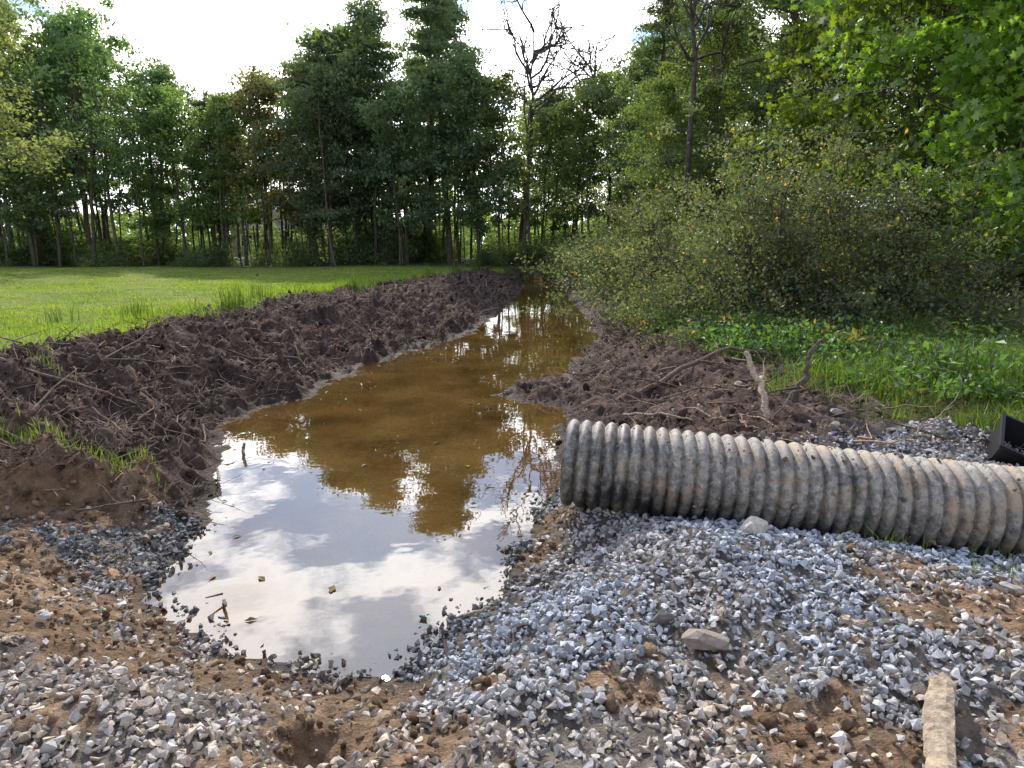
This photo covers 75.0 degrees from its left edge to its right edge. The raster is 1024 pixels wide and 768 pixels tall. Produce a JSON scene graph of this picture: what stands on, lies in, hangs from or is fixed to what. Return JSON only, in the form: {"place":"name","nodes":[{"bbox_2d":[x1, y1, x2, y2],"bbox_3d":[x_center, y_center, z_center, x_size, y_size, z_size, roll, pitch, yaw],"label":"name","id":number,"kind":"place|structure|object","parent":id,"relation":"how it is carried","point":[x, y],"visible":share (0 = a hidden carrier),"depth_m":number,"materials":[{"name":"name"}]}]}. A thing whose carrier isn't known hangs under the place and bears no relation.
{"place":"outdoors","nodes":[
{"label":"outdoors","id":0,"kind":"place"},
{"bbox_2d":[0,0,934,243],"label":"sky","id":1,"kind":"structure","parent":0,"point":[203,41],"materials":[{"name":"white"}]},
{"bbox_2d":[0,252,1023,767],"bbox_3d":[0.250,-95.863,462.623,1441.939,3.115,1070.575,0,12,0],"label":"ground","id":2,"kind":"structure","parent":0,"point":[284,570],"depth_m":4.98,"materials":[{"name":"soil"}]},
{"bbox_2d":[0,236,34,265],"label":"understory shrub","id":3,"kind":"object","parent":2,"relation":"on","point":[10,251],"visible":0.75,"depth_m":42.88,"materials":[{"name":"green plant"}]},
{"bbox_2d":[0,0,78,259],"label":"deciduous tree","id":4,"kind":"object","parent":2,"relation":"on","point":[28,46],"visible":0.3,"depth_m":41.76,"materials":[{"name":"green plant"}]},
{"bbox_2d":[0,216,85,266],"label":"understory shrub","id":5,"kind":"object","parent":2,"relation":"on","point":[63,241],"visible":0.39,"depth_m":44.57,"materials":[{"name":"green plant"}]},
{"bbox_2d":[0,0,95,184],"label":"deciduous tree","id":6,"kind":"object","parent":2,"relation":"on","point":[39,151],"visible":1,"depth_m":26.04,"materials":[{"name":"green plant"}]},
{"bbox_2d":[0,63,95,265],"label":"deciduous tree","id":7,"kind":"object","parent":2,"relation":"on","point":[15,218],"visible":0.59,"depth_m":41.39,"materials":[{"name":"green plant"}]},
{"bbox_2d":[1,47,103,232],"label":"pine tree","id":8,"kind":"object","parent":2,"relation":"on","point":[36,53],"visible":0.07,"depth_m":46.87,"materials":[{"name":"green plant"}]},
{"bbox_2d":[24,236,102,265],"bbox_3d":[-30.979,-9.009,45.292,5.051,2.080,4.118,6,13,27],"label":"understory shrub","id":9,"kind":"object","parent":2,"relation":"on","point":[50,257],"visible":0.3,"depth_m":44.22,"materials":[{"name":"green plant"}]},
{"bbox_2d":[0,357,135,403],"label":"fallen branch","id":10,"kind":"object","parent":2,"relation":"on","point":[59,378],"visible":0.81,"depth_m":7.10,"materials":[{"name":"brown wood"}]},
{"bbox_2d":[0,0,150,257],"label":"deciduous tree","id":11,"kind":"object","parent":2,"relation":"on","point":[60,28],"visible":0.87,"depth_m":42.13,"materials":[{"name":"green plant"}]},
{"bbox_2d":[35,32,130,218],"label":"deciduous tree","id":12,"kind":"object","parent":2,"relation":"on","point":[112,182],"visible":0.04,"depth_m":52.15,"materials":[{"name":"green plant"}]},
{"bbox_2d":[16,24,150,241],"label":"deciduous tree","id":13,"kind":"object","parent":2,"relation":"on","point":[106,101],"visible":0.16,"depth_m":47.55,"materials":[{"name":"green plant"}]},
{"bbox_2d":[69,243,132,266],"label":"understory shrub","id":14,"kind":"object","parent":2,"relation":"on","point":[102,260],"visible":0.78,"depth_m":43.43,"materials":[{"name":"green plant"}]},
{"bbox_2d":[96,236,167,265],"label":"understory shrub","id":15,"kind":"object","parent":2,"relation":"on","point":[132,252],"visible":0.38,"depth_m":47.07,"materials":[{"name":"green plant"}]},
{"bbox_2d":[105,73,191,205],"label":"deciduous tree","id":16,"kind":"object","parent":2,"relation":"on","point":[134,88],"visible":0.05,"depth_m":52.49,"materials":[{"name":"green plant"}]},
{"bbox_2d":[141,522,169,543],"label":"fallen branch","id":17,"kind":"object","parent":2,"relation":"on","point":[147,537],"visible":0.98,"depth_m":4.50,"materials":[{"name":"brown wood"}]},
{"bbox_2d":[83,57,246,263],"bbox_3d":[-24.151,-15.910,47.506,10.318,15.268,11.365,-6,13,-26],"label":"deciduous tree","id":18,"kind":"object","parent":2,"relation":"on","point":[160,73],"visible":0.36,"depth_m":46.97,"materials":[{"name":"green plant"}]},
{"bbox_2d":[140,236,199,263],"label":"understory shrub","id":19,"kind":"object","parent":2,"relation":"on","point":[150,251],"visible":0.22,"depth_m":49.65,"materials":[{"name":"green plant"}]},
{"bbox_2d":[96,79,252,255],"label":"deciduous tree","id":20,"kind":"object","parent":2,"relation":"on","point":[159,123],"visible":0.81,"depth_m":44.86,"materials":[{"name":"green plant"}]},
{"bbox_2d":[143,234,210,263],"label":"understory shrub","id":21,"kind":"object","parent":2,"relation":"on","point":[168,255],"visible":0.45,"depth_m":49.15,"materials":[{"name":"green plant"}]},
{"bbox_2d":[164,249,220,266],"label":"understory shrub","id":22,"kind":"object","parent":2,"relation":"on","point":[189,261],"visible":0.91,"depth_m":42.99,"materials":[{"name":"green plant"}]},
{"bbox_2d":[160,95,252,251],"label":"deciduous tree","id":23,"kind":"object","parent":2,"relation":"on","point":[201,162],"visible":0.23,"depth_m":45.96,"materials":[{"name":"green plant"}]},
{"bbox_2d":[188,239,242,266],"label":"understory shrub","id":24,"kind":"object","parent":2,"relation":"on","point":[218,254],"visible":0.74,"depth_m":44.78,"materials":[{"name":"green plant"}]},
{"bbox_2d":[172,98,266,242],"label":"tree","id":25,"kind":"object","parent":2,"relation":"on","point":[196,102],"visible":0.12,"depth_m":48.87,"materials":[{"name":"green plant"}]},
{"bbox_2d":[182,82,278,265],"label":"deciduous tree","id":26,"kind":"object","parent":2,"relation":"on","point":[225,127],"visible":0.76,"depth_m":44.05,"materials":[{"name":"green plant"}]},
{"bbox_2d":[175,62,314,258],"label":"deciduous tree","id":27,"kind":"object","parent":2,"relation":"on","point":[263,94],"visible":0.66,"depth_m":43.68,"materials":[{"name":"green plant"}]},
{"bbox_2d":[0,265,502,350],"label":"lawn grass","id":28,"kind":"structure","parent":2,"relation":"on","point":[283,287],"depth_m":18.05,"materials":[{"name":"plant"}]},
{"bbox_2d":[226,340,307,372],"bbox_3d":[-3.349,-0.344,9.264,1.115,0.511,0.299,0,12,0],"label":"root stump","id":29,"kind":"object","parent":2,"relation":"on","point":[284,361],"visible":0.86,"depth_m":9.27,"materials":[{"name":"brown wood"}]},
{"bbox_2d":[249,249,287,266],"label":"understory shrub","id":30,"kind":"object","parent":2,"relation":"on","point":[261,261],"visible":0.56,"depth_m":45.13,"materials":[{"name":"green plant"}]},
{"bbox_2d":[236,222,308,256],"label":"understory shrub","id":31,"kind":"object","parent":2,"relation":"on","point":[278,238],"visible":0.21,"depth_m":66.69,"materials":[{"name":"green plant"}]},
{"bbox_2d":[231,228,345,256],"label":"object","id":32,"kind":"structure","parent":2,"relation":"on","point":[235,242],"depth_m":70.41,"materials":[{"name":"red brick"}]},
{"bbox_2d":[263,239,339,266],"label":"understory shrub","id":33,"kind":"object","parent":2,"relation":"on","point":[297,255],"visible":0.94,"depth_m":43.50,"materials":[{"name":"green plant"}]},
{"bbox_2d":[241,52,367,256],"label":"deciduous tree","id":34,"kind":"object","parent":2,"relation":"on","point":[285,132],"visible":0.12,"depth_m":44.37,"materials":[{"name":"green plant"}]},
{"bbox_2d":[241,25,370,263],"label":"tree","id":35,"kind":"object","parent":2,"relation":"on","point":[316,48],"visible":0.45,"depth_m":42.39,"materials":[{"name":"green plant"}]},
{"bbox_2d":[236,56,394,264],"bbox_3d":[-12.817,-13.684,42.035,9.604,12.902,8.720,5,13,24],"label":"deciduous tree","id":36,"kind":"object","parent":2,"relation":"on","point":[326,86],"visible":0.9,"depth_m":41.06,"materials":[{"name":"green plant"}]},
{"bbox_2d":[0,51,631,266],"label":"woodland sapling trunks","id":37,"kind":"object","parent":2,"relation":"on","point":[285,235],"visible":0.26,"depth_m":44.09,"materials":[{"name":"brown plant"}]},
{"bbox_2d":[282,31,400,233],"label":"pine tree","id":38,"kind":"object","parent":2,"relation":"on","point":[360,82],"visible":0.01,"depth_m":46.13,"materials":[{"name":"green plant"}]},
{"bbox_2d":[273,11,441,260],"bbox_3d":[-9.601,-16.331,45.584,10.142,16.593,12.604,0,12,0],"label":"deciduous tree","id":39,"kind":"object","parent":2,"relation":"on","point":[353,51],"visible":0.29,"depth_m":42.01,"materials":[{"name":"green plant"}]},
{"bbox_2d":[307,219,409,265],"bbox_3d":[-9.938,-9.659,45.245,6.567,3.248,7.796,9,15,36],"label":"understory shrub","id":40,"kind":"object","parent":2,"relation":"on","point":[366,250],"visible":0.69,"depth_m":43.91,"materials":[{"name":"green plant"}]},
{"bbox_2d":[311,0,474,257],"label":"pine tree","id":41,"kind":"object","parent":2,"relation":"on","point":[368,8],"visible":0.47,"depth_m":42.55,"materials":[{"name":"green plant"}]},
{"bbox_2d":[320,67,466,264],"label":"deciduous tree","id":42,"kind":"object","parent":2,"relation":"on","point":[399,104],"visible":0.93,"depth_m":40.82,"materials":[{"name":"green plant"}]},
{"bbox_2d":[190,336,599,666],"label":"pond leaf litter","id":43,"kind":"object","parent":2,"relation":"on","point":[250,633],"visible":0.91,"depth_m":5.46,"materials":[{"name":"brown plant"}]},
{"bbox_2d":[361,234,429,265],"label":"understory shrub","id":44,"kind":"object","parent":2,"relation":"on","point":[391,250],"visible":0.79,"depth_m":43.45,"materials":[{"name":"green plant"}]},
{"bbox_2d":[377,217,464,262],"bbox_3d":[-6.345,-10.350,48.089,7.760,3.233,6.536,-7,14,-31],"label":"understory shrub","id":45,"kind":"object","parent":2,"relation":"on","point":[425,237],"visible":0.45,"depth_m":46.89,"materials":[{"name":"green plant"}]},
{"bbox_2d":[398,229,459,262],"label":"understory shrub","id":46,"kind":"object","parent":2,"relation":"on","point":[431,253],"visible":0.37,"depth_m":46.46,"materials":[{"name":"green plant"}]},
{"bbox_2d":[366,0,514,262],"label":"pine tree","id":47,"kind":"object","parent":2,"relation":"on","point":[432,15],"visible":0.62,"depth_m":41.77,"materials":[{"name":"green plant"}]},
{"bbox_2d":[355,0,525,256],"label":"pine tree","id":48,"kind":"object","parent":2,"relation":"on","point":[465,17],"visible":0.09,"depth_m":45.19,"materials":[{"name":"green plant"}]},
{"bbox_2d":[3,207,894,252],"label":"distant woodland","id":49,"kind":"object","parent":2,"relation":"on","point":[123,217],"visible":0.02,"depth_m":97.76,"materials":[{"name":"green plant"}]},
{"bbox_2d":[412,52,500,255],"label":"deciduous tree","id":50,"kind":"object","parent":2,"relation":"on","point":[449,196],"visible":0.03,"depth_m":52.62,"materials":[{"name":"green plant"}]},
{"bbox_2d":[434,226,483,257],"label":"understory shrub","id":51,"kind":"object","parent":2,"relation":"on","point":[467,247],"visible":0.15,"depth_m":66.69,"materials":[{"name":"green plant"}]},
{"bbox_2d":[396,33,538,264],"bbox_3d":[-3.253,-14.450,43.614,9.301,13.762,10.245,-1,12,-6],"label":"deciduous tree","id":52,"kind":"object","parent":2,"relation":"on","point":[469,73],"visible":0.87,"depth_m":41.26,"materials":[{"name":"green plant"}]},
{"bbox_2d":[0,267,972,510],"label":"twigs and roots","id":53,"kind":"object","parent":2,"relation":"on","point":[871,440],"visible":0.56,"depth_m":7.66,"materials":[{"name":"brown wood"}]},
{"bbox_2d":[463,243,517,269],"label":"understory shrub","id":54,"kind":"object","parent":2,"relation":"on","point":[490,261],"visible":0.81,"depth_m":40.43,"materials":[{"name":"green plant"}]},
{"bbox_2d":[449,65,538,264],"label":"deciduous tree","id":55,"kind":"object","parent":2,"relation":"on","point":[495,92],"visible":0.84,"depth_m":41.04,"materials":[{"name":"green plant"}]},
{"bbox_2d":[480,231,539,259],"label":"understory shrub","id":56,"kind":"object","parent":2,"relation":"on","point":[494,243],"visible":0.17,"depth_m":49.38,"materials":[{"name":"green plant"}]},
{"bbox_2d":[0,415,1023,767],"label":"gravel","id":57,"kind":"structure","parent":2,"relation":"on","point":[550,603],"depth_m":2.87,"materials":[{"name":"gravel"}]},
{"bbox_2d":[839,615,873,627],"bbox_3d":[1.458,1.007,2.826,0.138,0.048,0.039,11,16,42],"label":"wood scrap","id":58,"kind":"object","parent":57,"relation":"on","point":[849,620],"visible":1,"depth_m":2.82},
{"bbox_2d":[0,266,1023,767],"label":"mud clods","id":59,"kind":"object","parent":2,"relation":"on","point":[766,722],"visible":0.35,"depth_m":3.93,"materials":[{"name":"soil"}]},
{"bbox_2d":[0,267,1023,512],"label":"root fibres","id":60,"kind":"object","parent":2,"relation":"on","point":[194,395],"visible":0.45,"depth_m":8.18,"materials":[{"name":"brown wood"}]},
{"bbox_2d":[0,257,1023,576],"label":"grass tufts","id":61,"kind":"object","parent":2,"relation":"on","point":[240,303],"visible":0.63,"depth_m":7.52,"materials":[{"name":"plant"}]},
{"bbox_2d":[494,244,532,265],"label":"understory shrub","id":62,"kind":"object","parent":2,"relation":"on","point":[510,255],"visible":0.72,"depth_m":42.55,"materials":[{"name":"green plant"}]},
{"bbox_2d":[436,0,610,252],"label":"dead tree","id":63,"kind":"object","parent":2,"relation":"on","point":[545,47],"visible":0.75,"depth_m":43.48,"materials":[{"name":"wood"}]},
{"bbox_2d":[504,237,552,266],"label":"understory shrub","id":64,"kind":"object","parent":2,"relation":"on","point":[538,254],"visible":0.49,"depth_m":42.78,"materials":[{"name":"green plant"}]},
{"bbox_2d":[41,308,1018,765],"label":"fallen leaves","id":65,"kind":"object","parent":2,"relation":"on","point":[273,676],"depth_m":8.21,"materials":[{"name":"plant"}]},
{"bbox_2d":[505,92,575,240],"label":"deciduous tree","id":66,"kind":"object","parent":2,"relation":"on","point":[529,101],"visible":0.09,"depth_m":52.41,"materials":[{"name":"green plant"}]},
{"bbox_2d":[493,77,588,246],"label":"deciduous tree","id":67,"kind":"object","parent":2,"relation":"on","point":[541,120],"visible":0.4,"depth_m":46.73,"materials":[{"name":"green plant"}]},
{"bbox_2d":[533,231,583,266],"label":"understory shrub","id":68,"kind":"object","parent":2,"relation":"on","point":[553,245],"visible":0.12,"depth_m":41.66,"materials":[{"name":"green plant"}]},
{"bbox_2d":[524,73,625,238],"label":"deciduous tree","id":69,"kind":"object","parent":2,"relation":"on","point":[566,105],"visible":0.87,"depth_m":42.42,"materials":[{"name":"green plant"}]},
{"bbox_2d":[521,60,637,233],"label":"deciduous tree","id":70,"kind":"object","parent":2,"relation":"on","point":[609,74],"visible":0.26,"depth_m":43.36,"materials":[{"name":"green plant"}]},
{"bbox_2d":[537,0,632,242],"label":"dead tree","id":71,"kind":"object","parent":2,"relation":"on","point":[578,50],"visible":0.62,"depth_m":42.26,"materials":[{"name":"wood"}]},
{"bbox_2d":[529,221,651,281],"bbox_3d":[4.200,-6.155,30.472,5.631,2.785,6.685,-3,12,-15],"label":"understory shrub","id":72,"kind":"object","parent":2,"relation":"on","point":[592,239],"visible":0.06,"depth_m":30.01,"materials":[{"name":"green plant"}]},
{"bbox_2d":[514,160,748,305],"bbox_3d":[3.974,-4.207,18.851,7.994,3.824,9.168,-6,13,-26],"label":"autumn olive shrub","id":73,"kind":"object","parent":2,"relation":"on","point":[601,264],"visible":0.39,"depth_m":18.40,"materials":[{"name":"green plant"}]},
{"bbox_2d":[563,32,702,231],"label":"deciduous tree","id":74,"kind":"object","parent":2,"relation":"on","point":[610,101],"visible":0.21,"depth_m":38.95,"materials":[{"name":"green plant"}]},
{"bbox_2d":[594,69,725,243],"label":"deciduous tree","id":75,"kind":"object","parent":2,"relation":"on","point":[665,96],"visible":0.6,"depth_m":25.92,"materials":[{"name":"green plant"}]},
{"bbox_2d":[582,0,741,233],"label":"pine tree","id":76,"kind":"object","parent":2,"relation":"on","point":[655,42],"visible":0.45,"depth_m":31.42,"materials":[{"name":"green plant"}]},
{"bbox_2d":[592,0,733,229],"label":"pine tree","id":77,"kind":"object","parent":2,"relation":"on","point":[687,33],"visible":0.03,"depth_m":42.68,"materials":[{"name":"green plant"}]},
{"bbox_2d":[623,30,768,239],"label":"deciduous tree","id":78,"kind":"object","parent":2,"relation":"on","point":[732,87],"visible":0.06,"depth_m":35.52,"materials":[{"name":"green plant"}]},
{"bbox_2d":[611,0,782,220],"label":"deciduous tree","id":79,"kind":"object","parent":2,"relation":"on","point":[716,118],"visible":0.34,"depth_m":27.08,"materials":[{"name":"green plant"}]},
{"bbox_2d":[648,0,756,248],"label":"dead tree","id":80,"kind":"object","parent":2,"relation":"on","point":[692,14],"visible":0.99,"depth_m":21.84,"materials":[{"name":"wood"}]},
{"bbox_2d":[571,199,834,290],"bbox_3d":[6.340,-4.259,20.571,6.334,3.133,7.520,-6,13,-26],"label":"understory shrub","id":81,"kind":"object","parent":2,"relation":"on","point":[719,220],"visible":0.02,"depth_m":19.94,"materials":[{"name":"green plant"}]},
{"bbox_2d":[681,628,729,650],"bbox_3d":[0.808,1.073,2.787,0.225,0.082,0.123,8,5,-6],"label":"rock","id":82,"kind":"object","parent":2,"relation":"on","point":[701,639],"visible":1,"depth_m":2.75,"materials":[{"name":"stone"}]},
{"bbox_2d":[672,10,773,217],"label":"deciduous tree","id":83,"kind":"object","parent":2,"relation":"on","point":[752,81],"visible":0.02,"depth_m":39.60,"materials":[{"name":"green plant"}]},
{"bbox_2d":[738,516,768,536],"bbox_3d":[1.401,0.844,3.865,0.206,0.136,0.119,-16,24,-26],"label":"rock","id":84,"kind":"object","parent":2,"relation":"on","point":[754,524],"visible":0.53,"depth_m":3.83,"materials":[{"name":"stone"}]},
{"bbox_2d":[743,351,770,418],"bbox_3d":[2.362,0.039,6.365,0.131,0.643,0.588,-1,12,-4],"label":"leaning stick","id":85,"kind":"object","parent":2,"relation":"on","point":[761,387],"visible":0.81,"depth_m":6.35,"materials":[{"name":"brown wood"}]},
{"bbox_2d":[508,7,1021,347],"bbox_3d":[4.608,-4.006,13.312,8.307,5.714,8.591,-4,12,-17],"label":"autumn olive shrub","id":86,"kind":"object","parent":2,"relation":"on","point":[767,233],"visible":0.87,"depth_m":12.03,"materials":[{"name":"green plant"}]},
{"bbox_2d":[650,0,891,254],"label":"pine tree","id":87,"kind":"object","parent":2,"relation":"on","point":[783,6],"visible":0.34,"depth_m":22.83,"materials":[{"name":"green plant"}]},
{"bbox_2d":[752,337,828,404],"bbox_3d":[2.752,-0.102,6.615,0.707,0.729,0.107,0,12,0],"label":"twisted root","id":88,"kind":"object","parent":2,"relation":"on","point":[802,381],"visible":0.85,"depth_m":6.59,"materials":[{"name":"brown wood"}]},
{"bbox_2d":[560,419,1023,558],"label":"corrugated culvert pipe","id":89,"kind":"object","parent":2,"relation":"on","point":[823,490],"visible":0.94,"depth_m":4.09,"materials":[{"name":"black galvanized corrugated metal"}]},
{"bbox_2d":[589,285,1023,407],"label":"undergrowth plants","id":90,"kind":"object","parent":2,"relation":"on","point":[741,338],"visible":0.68,"depth_m":8.55,"materials":[{"name":"green plant"}]},
{"bbox_2d":[732,3,919,226],"bbox_3d":[12.395,-10.558,25.540,7.990,13.832,9.015,-5,13,-23],"label":"deciduous tree","id":91,"kind":"object","parent":2,"relation":"on","point":[756,118],"visible":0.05,"depth_m":25.43,"materials":[{"name":"green plant"}]},
{"bbox_2d":[730,5,926,238],"bbox_3d":[12.422,-12.758,26.643,9.058,17.746,9.059,-3,12,-16],"label":"pine tree","id":92,"kind":"object","parent":2,"relation":"on","point":[863,105],"visible":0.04,"depth_m":26.88,"materials":[{"name":"green plant"}]},
{"bbox_2d":[786,185,939,288],"bbox_3d":[10.807,-4.301,19.951,8.356,3.481,7.038,2,12,9],"label":"understory shrub","id":93,"kind":"object","parent":2,"relation":"on","point":[873,210],"visible":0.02,"depth_m":18.57,"materials":[{"name":"green plant"}]},
{"bbox_2d":[705,139,1023,351],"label":"autumn olive shrub","id":94,"kind":"object","parent":2,"relation":"on","point":[979,281],"visible":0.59,"depth_m":11.21,"materials":[{"name":"green plant"}]},
{"bbox_2d":[715,0,1021,269],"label":"maple tree","id":95,"kind":"object","parent":2,"relation":"on","point":[802,115],"visible":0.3,"depth_m":17.23,"materials":[{"name":"green plant"}]},
{"bbox_2d":[775,0,1023,299],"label":"maple tree","id":96,"kind":"object","parent":2,"relation":"on","point":[978,136],"visible":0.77,"depth_m":12.48,"materials":[{"name":"green plant"}]},
{"bbox_2d":[812,2,1021,220],"bbox_3d":[13.065,-10.204,20.291,9.413,15.280,7.974,-9,15,-37],"label":"deciduous tree","id":97,"kind":"object","parent":2,"relation":"on","point":[939,14],"visible":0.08,"depth_m":20.62,"materials":[{"name":"green plant"}]},
{"bbox_2d":[831,4,1019,208],"bbox_3d":[15.500,-10.757,23.257,8.789,15.215,9.917,-3,12,-15],"label":"deciduous tree","id":98,"kind":"object","parent":2,"relation":"on","point":[927,61],"visible":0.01,"depth_m":22.95,"materials":[{"name":"green plant"}]},
{"bbox_2d":[835,174,1023,299],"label":"understory shrub","id":99,"kind":"object","parent":2,"relation":"on","point":[939,216],"visible":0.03,"depth_m":17.04,"materials":[{"name":"green plant"}]},
{"bbox_2d":[922,672,956,767],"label":"weathered plank","id":100,"kind":"object","parent":2,"relation":"on","point":[939,727],"visible":1,"depth_m":2.25,"materials":[{"name":"brown wood"}]},
{"bbox_2d":[931,0,1023,287],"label":"maple tree","id":101,"kind":"object","parent":2,"relation":"on","point":[1000,135],"visible":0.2,"depth_m":13.95,"materials":[{"name":"green plant"}]},
{"bbox_2d":[987,413,1023,465],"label":"black plastic drain basin","id":102,"kind":"object","parent":2,"relation":"on","point":[1009,429],"visible":0.78,"depth_m":5.26,"materials":[{"name":"black"}]},
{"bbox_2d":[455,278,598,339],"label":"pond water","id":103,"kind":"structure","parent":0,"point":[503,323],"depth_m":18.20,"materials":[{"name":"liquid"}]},
{"bbox_2d":[593,288,1023,432],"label":"bank grass","id":104,"kind":"structure","parent":0,"point":[889,391],"depth_m":7.24,"materials":[{"name":"plant"}]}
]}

